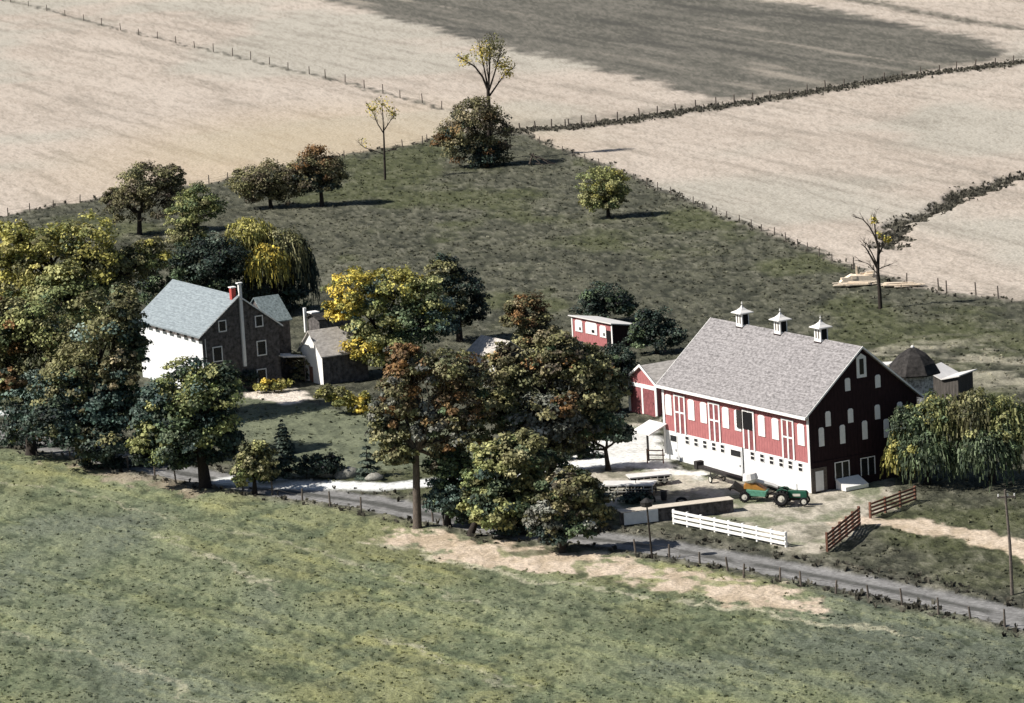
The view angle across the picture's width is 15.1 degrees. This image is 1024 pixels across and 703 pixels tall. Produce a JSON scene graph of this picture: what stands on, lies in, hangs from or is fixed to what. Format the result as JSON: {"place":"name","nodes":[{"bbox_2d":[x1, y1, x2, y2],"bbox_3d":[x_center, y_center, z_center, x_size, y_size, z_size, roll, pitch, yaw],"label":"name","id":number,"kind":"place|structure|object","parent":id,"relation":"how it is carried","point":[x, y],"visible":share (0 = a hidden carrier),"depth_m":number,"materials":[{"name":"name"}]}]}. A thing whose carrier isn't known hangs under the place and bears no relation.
{"place":"outdoors","nodes":[
{"label":"outdoors","id":0,"kind":"place"},
{"bbox_2d":[0,411,632,491],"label":"driveway","id":1,"kind":"structure","parent":0,"point":[299,484],"depth_m":370.22,"materials":[{"name":"white gravel"}]},
{"bbox_2d":[0,0,1023,301],"bbox_3d":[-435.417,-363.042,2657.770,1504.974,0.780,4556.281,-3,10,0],"label":"stubble field","id":2,"kind":"structure","parent":0,"point":[92,106],"depth_m":670.94,"materials":[{"name":"beige plant"}]},
{"bbox_2d":[10,0,441,109],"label":"fence","id":3,"kind":"object","parent":2,"relation":"on","point":[250,56],"visible":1,"depth_m":796.35,"materials":[{"name":"brown wood"}]},
{"bbox_2d":[518,55,1013,128],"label":"fence","id":4,"kind":"object","parent":2,"relation":"on","point":[884,78],"visible":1,"depth_m":668.99,"materials":[{"name":"brown wood"}]},
{"bbox_2d":[0,448,1023,702],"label":"ground","id":5,"kind":"structure","parent":0,"point":[406,542],"depth_m":313.29,"materials":[{"name":"green plant"}]},
{"bbox_2d":[362,342,496,528],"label":"locust tree","id":6,"kind":"object","parent":5,"relation":"on","point":[407,366],"visible":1,"depth_m":345.25,"materials":[{"name":"green plant"}]},
{"bbox_2d":[0,129,1023,633],"bbox_3d":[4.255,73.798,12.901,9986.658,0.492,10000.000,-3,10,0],"label":"pasture","id":7,"kind":"structure","parent":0,"point":[670,295],"depth_m":470.44,"materials":[{"name":"green plant"}]},
{"bbox_2d":[0,431,64,447],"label":"undergrowth","id":8,"kind":"object","parent":7,"relation":"on","point":[22,443],"visible":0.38,"depth_m":396.43,"materials":[{"name":"green plant"}]},
{"bbox_2d":[0,290,104,455],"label":"oak tree","id":9,"kind":"object","parent":7,"relation":"on","point":[49,339],"visible":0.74,"depth_m":388.90,"materials":[{"name":"green plant"}]},
{"bbox_2d":[18,282,155,462],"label":"maple tree","id":10,"kind":"object","parent":7,"relation":"on","point":[102,415],"visible":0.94,"depth_m":381.63,"materials":[{"name":"green plant"}]},
{"bbox_2d":[0,209,175,426],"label":"maple tree","id":11,"kind":"object","parent":7,"relation":"on","point":[22,259],"visible":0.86,"depth_m":401.30,"materials":[{"name":"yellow plant"}]},
{"bbox_2d":[78,454,168,469],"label":"undergrowth","id":12,"kind":"object","parent":7,"relation":"on","point":[116,462],"visible":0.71,"depth_m":383.49,"materials":[{"name":"green plant"}]},
{"bbox_2d":[98,160,186,234],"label":"hedgerow tree","id":13,"kind":"object","parent":7,"relation":"on","point":[168,181],"visible":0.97,"depth_m":546.98,"materials":[{"name":"green plant"}]},
{"bbox_2d":[125,355,247,487],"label":"maple tree","id":14,"kind":"object","parent":7,"relation":"on","point":[208,422],"visible":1,"depth_m":368.90,"materials":[{"name":"green plant"}]},
{"bbox_2d":[161,180,228,247],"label":"hedgerow tree","id":15,"kind":"object","parent":7,"relation":"on","point":[192,204],"visible":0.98,"depth_m":532.61,"materials":[{"name":"green plant"}]},
{"bbox_2d":[7,134,426,215],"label":"fence","id":16,"kind":"object","parent":7,"relation":"on","point":[215,177],"visible":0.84,"depth_m":601.28,"materials":[{"name":"brown wood"}]},
{"bbox_2d":[139,279,305,388],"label":"farmhouse","id":17,"kind":"object","parent":7,"relation":"on","point":[185,319],"visible":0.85,"depth_m":423.14,"materials":[{"name":"stone"}]},
{"bbox_2d":[212,346,222,361],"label":"window","id":18,"kind":"structure","parent":17,"relation":"in","point":[217,351],"depth_m":419.89,"materials":[{"name":"white paint"}]},
{"bbox_2d":[218,320,226,331],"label":"window","id":19,"kind":"structure","parent":17,"relation":"in","point":[222,326],"depth_m":419.79,"materials":[{"name":"white paint"}]},
{"bbox_2d":[254,315,263,327],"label":"window","id":20,"kind":"structure","parent":17,"relation":"in","point":[259,318],"depth_m":421.95,"materials":[{"name":"white paint"}]},
{"bbox_2d":[256,340,266,355],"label":"window","id":21,"kind":"structure","parent":17,"relation":"in","point":[261,345],"depth_m":422.46,"materials":[{"name":"white paint"}]},
{"bbox_2d":[256,368,266,383],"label":"window","id":22,"kind":"structure","parent":17,"relation":"in","point":[263,372],"depth_m":422.88,"materials":[{"name":"white paint"}]},
{"bbox_2d":[0,432,444,524],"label":"fence","id":23,"kind":"object","parent":7,"relation":"on","point":[302,491],"visible":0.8,"depth_m":362.87,"materials":[{"name":"brown wood"}]},
{"bbox_2d":[134,230,313,311],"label":"spruce tree","id":24,"kind":"object","parent":7,"relation":"on","point":[218,269],"visible":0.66,"depth_m":468.71,"materials":[{"name":"green plant"}]},
{"bbox_2d":[237,369,259,386],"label":"shrub","id":25,"kind":"object","parent":7,"relation":"on","point":[251,374],"visible":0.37,"depth_m":421.49,"materials":[{"name":"green plant"}]},
{"bbox_2d":[229,439,280,494],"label":"tree","id":26,"kind":"object","parent":7,"relation":"on","point":[250,466],"visible":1,"depth_m":365.94,"materials":[{"name":"green plant"}]},
{"bbox_2d":[224,157,304,208],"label":"apple tree","id":27,"kind":"object","parent":7,"relation":"on","point":[275,187],"visible":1,"depth_m":567.68,"materials":[{"name":"green plant"}]},
{"bbox_2d":[222,217,320,307],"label":"willow tree","id":28,"kind":"object","parent":7,"relation":"on","point":[273,249],"visible":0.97,"depth_m":470.48,"materials":[{"name":"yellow plant"}]},
{"bbox_2d":[252,377,293,391],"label":"shrub","id":29,"kind":"object","parent":7,"relation":"on","point":[278,385],"visible":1,"depth_m":419.32,"materials":[{"name":"yellow plant"}]},
{"bbox_2d":[271,419,296,454],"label":"arborvitae","id":30,"kind":"object","parent":7,"relation":"on","point":[283,441],"visible":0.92,"depth_m":385.40,"materials":[{"name":"green plant"}]},
{"bbox_2d":[284,351,310,379],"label":"shrub","id":31,"kind":"object","parent":7,"relation":"on","point":[298,372],"visible":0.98,"depth_m":425.31,"materials":[{"name":"green plant"}]},
{"bbox_2d":[256,452,346,482],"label":"hedge","id":32,"kind":"object","parent":7,"relation":"on","point":[320,464],"visible":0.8,"depth_m":371.58,"materials":[{"name":"green plant"}]},
{"bbox_2d":[282,144,351,205],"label":"apple tree","id":33,"kind":"object","parent":7,"relation":"on","point":[326,178],"visible":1,"depth_m":566.70,"materials":[{"name":"green plant"}]},
{"bbox_2d":[303,308,350,332],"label":"wood shed","id":34,"kind":"structure","parent":7,"relation":"on","point":[317,320],"depth_m":456.07,"materials":[{"name":"white wood"}]},
{"bbox_2d":[297,325,368,384],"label":"spring house","id":35,"kind":"structure","parent":7,"relation":"on","point":[328,361],"depth_m":423.30,"materials":[{"name":"white paint"}]},
{"bbox_2d":[313,383,373,413],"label":"shrub","id":36,"kind":"object","parent":7,"relation":"on","point":[330,392],"visible":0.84,"depth_m":403.77,"materials":[{"name":"yellow plant"}]},
{"bbox_2d":[334,466,361,479],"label":"boulder","id":37,"kind":"object","parent":7,"relation":"on","point":[349,472],"visible":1,"depth_m":371.80,"materials":[{"name":"grey stone"}]},
{"bbox_2d":[354,439,379,480],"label":"spruce sapling","id":38,"kind":"object","parent":7,"relation":"on","point":[366,462],"visible":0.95,"depth_m":370.85,"materials":[{"name":"green plant"}]},
{"bbox_2d":[365,472,382,481],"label":"boulder","id":39,"kind":"object","parent":7,"relation":"on","point":[375,476],"visible":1,"depth_m":369.86,"materials":[{"name":"grey stone"}]},
{"bbox_2d":[357,95,399,179],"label":"ash tree","id":40,"kind":"object","parent":7,"relation":"on","point":[373,109],"visible":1,"depth_m":592.96,"materials":[{"name":"yellow plant"}]},
{"bbox_2d":[320,263,461,374],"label":"hickory tree","id":41,"kind":"object","parent":7,"relation":"on","point":[351,305],"visible":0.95,"depth_m":423.85,"materials":[{"name":"yellow plant"}]},
{"bbox_2d":[421,449,473,526],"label":"cedar tree","id":42,"kind":"object","parent":7,"relation":"on","point":[447,484],"visible":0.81,"depth_m":346.82,"materials":[{"name":"green plant"}]},
{"bbox_2d":[423,251,492,341],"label":"maple tree","id":43,"kind":"object","parent":7,"relation":"on","point":[463,310],"visible":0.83,"depth_m":442.96,"materials":[{"name":"green plant"}]},
{"bbox_2d":[430,95,517,168],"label":"hedgerow tree","id":44,"kind":"object","parent":7,"relation":"on","point":[485,153],"visible":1,"depth_m":601.89,"materials":[{"name":"green plant"}]},
{"bbox_2d":[455,32,514,145],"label":"elm tree","id":45,"kind":"object","parent":7,"relation":"on","point":[488,84],"visible":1,"depth_m":608.78,"materials":[{"name":"yellow plant"}]},
{"bbox_2d":[466,335,527,371],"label":"smokehouse","id":46,"kind":"structure","parent":7,"relation":"on","point":[481,344],"depth_m":425.94,"materials":[{"name":"white paint"}]},
{"bbox_2d":[456,427,572,536],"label":"maple tree","id":47,"kind":"object","parent":7,"relation":"on","point":[526,457],"visible":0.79,"depth_m":341.59,"materials":[{"name":"green plant"}]},
{"bbox_2d":[8,59,1023,636],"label":"fence line weeds","id":48,"kind":"object","parent":7,"relation":"on","point":[954,199],"visible":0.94,"depth_m":521.64,"materials":[{"name":"green plant"}]},
{"bbox_2d":[498,289,560,354],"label":"maple tree","id":49,"kind":"object","parent":7,"relation":"on","point":[526,323],"visible":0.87,"depth_m":432.20,"materials":[{"name":"brown plant"}]},
{"bbox_2d":[529,153,555,164],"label":"fallen tree","id":50,"kind":"object","parent":7,"relation":"on","point":[532,155],"visible":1,"depth_m":601.18,"materials":[{"name":"brown wood"}]},
{"bbox_2d":[472,325,631,476],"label":"oak tree","id":51,"kind":"object","parent":7,"relation":"on","point":[569,364],"visible":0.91,"depth_m":349.08,"materials":[{"name":"green plant"}]},
{"bbox_2d":[522,464,617,552],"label":"maple tree","id":52,"kind":"object","parent":7,"relation":"on","point":[571,499],"visible":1,"depth_m":333.41,"materials":[{"name":"green plant"}]},
{"bbox_2d":[568,315,636,347],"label":"poultry house","id":53,"kind":"structure","parent":7,"relation":"on","point":[600,331],"depth_m":437.08,"materials":[{"name":"wood"}]},
{"bbox_2d":[575,319,582,331],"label":"window","id":54,"kind":"structure","parent":53,"relation":"in","point":[578,323],"depth_m":440.04,"materials":[{"name":"white paint"}]},
{"bbox_2d":[585,322,597,334],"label":"window","id":55,"kind":"structure","parent":53,"relation":"in","point":[590,328],"depth_m":437.90,"materials":[{"name":"white paint"}]},
{"bbox_2d":[599,325,606,337],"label":"window","id":56,"kind":"structure","parent":53,"relation":"in","point":[602,329],"depth_m":435.87,"materials":[{"name":"white paint"}]},
{"bbox_2d":[574,165,632,217],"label":"tree","id":57,"kind":"object","parent":7,"relation":"on","point":[608,187],"visible":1,"depth_m":537.29,"materials":[{"name":"green plant"}]},
{"bbox_2d":[569,279,638,317],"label":"yew bush","id":58,"kind":"object","parent":7,"relation":"on","point":[591,302],"visible":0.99,"depth_m":450.75,"materials":[{"name":"green plant"}]},
{"bbox_2d":[585,341,639,412],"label":"cedar tree","id":59,"kind":"object","parent":7,"relation":"on","point":[625,363],"visible":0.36,"depth_m":396.46,"materials":[{"name":"green plant"}]},
{"bbox_2d":[640,498,652,558],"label":"yard pole","id":60,"kind":"object","parent":7,"relation":"on","point":[646,503],"visible":1,"depth_m":330.14,"materials":[{"name":"brown"}]},
{"bbox_2d":[627,359,675,416],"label":"wagon shed","id":61,"kind":"structure","parent":7,"relation":"on","point":[646,398],"depth_m":394.57,"materials":[{"name":"red wood"}]},
{"bbox_2d":[630,385,641,412],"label":"door","id":62,"kind":"structure","parent":61,"relation":"in","point":[636,401],"depth_m":396.09,"materials":[{"name":"wood"}]},
{"bbox_2d":[643,388,655,415],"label":"door","id":63,"kind":"structure","parent":61,"relation":"in","point":[648,395],"depth_m":394.07,"materials":[{"name":"wood"}]},
{"bbox_2d":[623,305,687,353],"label":"yew bush","id":64,"kind":"object","parent":7,"relation":"on","point":[642,332],"visible":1,"depth_m":428.67,"materials":[{"name":"green plant"}]},
{"bbox_2d":[539,136,832,260],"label":"fence","id":65,"kind":"object","parent":7,"relation":"on","point":[698,200],"visible":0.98,"depth_m":543.03,"materials":[{"name":"brown wood"}]},
{"bbox_2d":[633,539,1005,626],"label":"fence","id":66,"kind":"object","parent":7,"relation":"on","point":[867,589],"visible":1,"depth_m":314.90,"materials":[{"name":"brown wood"}]},
{"bbox_2d":[832,281,876,286],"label":"lumber pile","id":67,"kind":"object","parent":7,"relation":"on","point":[852,283],"visible":0.96,"depth_m":467.72,"materials":[{"name":"beige wood"}]},
{"bbox_2d":[839,265,876,281],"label":"rubble heap","id":68,"kind":"object","parent":7,"relation":"on","point":[867,276],"visible":0.97,"depth_m":471.01,"materials":[{"name":"beige stone"}]},
{"bbox_2d":[851,207,897,308],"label":"dead tree","id":69,"kind":"object","parent":7,"relation":"on","point":[877,263],"visible":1,"depth_m":449.85,"materials":[{"name":"brown wood"}]},
{"bbox_2d":[868,486,916,517],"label":"board fence","id":70,"kind":"object","parent":7,"relation":"on","point":[900,500],"visible":1,"depth_m":343.92,"materials":[{"name":"brown wood"}]},
{"bbox_2d":[881,282,924,286],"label":"lumber pile","id":71,"kind":"object","parent":7,"relation":"on","point":[897,284],"visible":0.98,"depth_m":465.31,"materials":[{"name":"beige wood"}]},
{"bbox_2d":[889,345,939,408],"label":"silo","id":72,"kind":"object","parent":7,"relation":"on","point":[917,369],"visible":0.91,"depth_m":384.23,"materials":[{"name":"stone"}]},
{"bbox_2d":[879,388,965,485],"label":"willow tree","id":73,"kind":"object","parent":7,"relation":"on","point":[924,426],"visible":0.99,"depth_m":351.98,"materials":[{"name":"green plant"}]},
{"bbox_2d":[853,257,998,298],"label":"fence","id":74,"kind":"object","parent":7,"relation":"on","point":[937,281],"visible":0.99,"depth_m":460.96,"materials":[{"name":"brown wood"}]},
{"bbox_2d":[933,362,976,404],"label":"shed","id":75,"kind":"structure","parent":7,"relation":"on","point":[949,380],"depth_m":390.49,"materials":[{"name":"metal"}]},
{"bbox_2d":[945,386,1023,492],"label":"willow tree","id":76,"kind":"object","parent":7,"relation":"on","point":[990,420],"visible":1,"depth_m":350.26,"materials":[{"name":"green plant"}]},
{"bbox_2d":[997,489,1015,594],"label":"utility pole","id":77,"kind":"object","parent":7,"relation":"on","point":[1005,496],"visible":1,"depth_m":310.32,"materials":[{"name":"brown wood"}]},
{"bbox_2d":[0,426,1023,629],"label":"road","id":78,"kind":"structure","parent":0,"point":[763,564],"depth_m":331.65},
{"bbox_2d":[325,0,1006,98],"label":"ploughed field","id":79,"kind":"structure","parent":0,"point":[725,48],"depth_m":787.86,"materials":[{"name":"soil"}]},
{"bbox_2d":[568,418,905,556],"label":"farmyard","id":80,"kind":"structure","parent":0,"point":[806,527],"depth_m":351.53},
{"bbox_2d":[560,451,603,460],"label":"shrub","id":81,"kind":"object","parent":80,"relation":"on","point":[582,458],"visible":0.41,"depth_m":374.22,"materials":[{"name":"green plant"}]},
{"bbox_2d":[560,411,636,470],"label":"maple tree","id":82,"kind":"object","parent":80,"relation":"on","point":[627,433],"visible":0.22,"depth_m":367.85,"materials":[{"name":"green plant"}]},
{"bbox_2d":[602,480,656,492],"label":"hay wagon","id":83,"kind":"object","parent":80,"relation":"on","point":[644,484],"visible":0.82,"depth_m":356.94,"materials":[{"name":"metal"}]},
{"bbox_2d":[617,491,655,503],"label":"shrub","id":84,"kind":"object","parent":80,"relation":"on","point":[635,497],"visible":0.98,"depth_m":352.98,"materials":[{"name":"green plant"}]},
{"bbox_2d":[623,480,666,494],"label":"disc harrow","id":85,"kind":"object","parent":80,"relation":"on","point":[655,489],"visible":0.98,"depth_m":356.50,"materials":[{"name":"metal"}]},
{"bbox_2d":[626,470,671,484],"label":"hay wagon","id":86,"kind":"object","parent":80,"relation":"on","point":[661,477],"visible":0.91,"depth_m":360.24,"materials":[{"name":"metal"}]},
{"bbox_2d":[634,420,666,460],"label":"lean to","id":87,"kind":"object","parent":80,"relation":"on","point":[648,428],"visible":0.93,"depth_m":372.13,"materials":[{"name":"metal"}]},
{"bbox_2d":[646,449,663,463],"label":"feed rack","id":88,"kind":"object","parent":80,"relation":"on","point":[647,454],"visible":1,"depth_m":370.37,"materials":[{"name":"brown wood"}]},
{"bbox_2d":[617,496,733,525],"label":"stone wall","id":89,"kind":"structure","parent":80,"relation":"on","point":[663,512],"depth_m":345.56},
{"bbox_2d":[694,460,742,482],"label":"hay elevator","id":90,"kind":"object","parent":80,"relation":"on","point":[698,464],"visible":1,"depth_m":359.87,"materials":[{"name":"metal"}]},
{"bbox_2d":[672,509,787,546],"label":"board fence","id":91,"kind":"object","parent":80,"relation":"on","point":[687,523],"visible":1,"depth_m":337.53,"materials":[{"name":"white paint"}]},
{"bbox_2d":[728,472,777,502],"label":"corn picker","id":92,"kind":"object","parent":80,"relation":"on","point":[753,486],"visible":1,"depth_m":350.75,"materials":[{"name":"metal"}]},
{"bbox_2d":[655,301,923,493],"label":"barn","id":93,"kind":"structure","parent":80,"relation":"on","point":[779,404],"depth_m":358.17,"materials":[{"name":"wood"}]},
{"bbox_2d":[670,441,677,459],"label":"stable door","id":94,"kind":"structure","parent":93,"relation":"in","point":[674,446],"depth_m":371.28,"materials":[{"name":"paint"}]},
{"bbox_2d":[673,394,686,434],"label":"hay door","id":95,"kind":"structure","parent":93,"relation":"in","point":[678,400],"depth_m":369.56,"materials":[{"name":"white paint"}]},
{"bbox_2d":[707,401,721,442],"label":"hay door","id":96,"kind":"structure","parent":93,"relation":"in","point":[714,420],"depth_m":364.72,"materials":[{"name":"white paint"}]},
{"bbox_2d":[730,448,741,457],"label":"window","id":97,"kind":"structure","parent":93,"relation":"in","point":[736,453],"depth_m":362.41,"materials":[{"name":"white paint"}]},
{"bbox_2d":[731,456,742,475],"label":"stable door","id":98,"kind":"structure","parent":93,"relation":"in","point":[736,463],"depth_m":362.59,"materials":[{"name":"paint"}]},
{"bbox_2d":[736,409,755,450],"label":"hay door","id":99,"kind":"structure","parent":93,"relation":"in","point":[745,420],"depth_m":360.21,"materials":[{"name":"white paint"}]},
{"bbox_2d":[781,418,795,459],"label":"hay door","id":100,"kind":"structure","parent":93,"relation":"in","point":[787,425],"depth_m":354.80,"materials":[{"name":"white paint"}]},
{"bbox_2d":[811,466,827,492],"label":"door","id":101,"kind":"structure","parent":93,"relation":"in","point":[819,475],"depth_m":353.07,"materials":[{"name":"grey wood"}]},
{"bbox_2d":[834,460,849,480],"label":"window","id":102,"kind":"structure","parent":93,"relation":"in","point":[842,468],"depth_m":354.36,"materials":[{"name":"white paint"}]},
{"bbox_2d":[856,353,866,377],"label":"window","id":103,"kind":"structure","parent":93,"relation":"in","point":[861,370],"depth_m":354.19,"materials":[{"name":"white paint"}]},
{"bbox_2d":[860,455,875,475],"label":"window","id":104,"kind":"structure","parent":93,"relation":"in","point":[867,464],"depth_m":355.92,"materials":[{"name":"white paint"}]},
{"bbox_2d":[773,486,809,506],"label":"tractor","id":105,"kind":"object","parent":80,"relation":"on","point":[784,496],"visible":1,"depth_m":347.82,"materials":[{"name":"metal"}]},
{"bbox_2d":[825,506,860,551],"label":"board fence","id":106,"kind":"object","parent":80,"relation":"on","point":[834,535],"visible":1,"depth_m":333.04,"materials":[{"name":"brown wood"}]},
{"bbox_2d":[836,475,868,490],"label":"cellar hatch","id":107,"kind":"object","parent":80,"relation":"on","point":[853,482],"visible":1,"depth_m":353.79,"materials":[{"name":"white paint"}]},
{"bbox_2d":[829,516,1023,558],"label":"dirt lane","id":108,"kind":"structure","parent":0,"point":[987,538],"depth_m":334.29,"materials":[{"name":"beige soil"}]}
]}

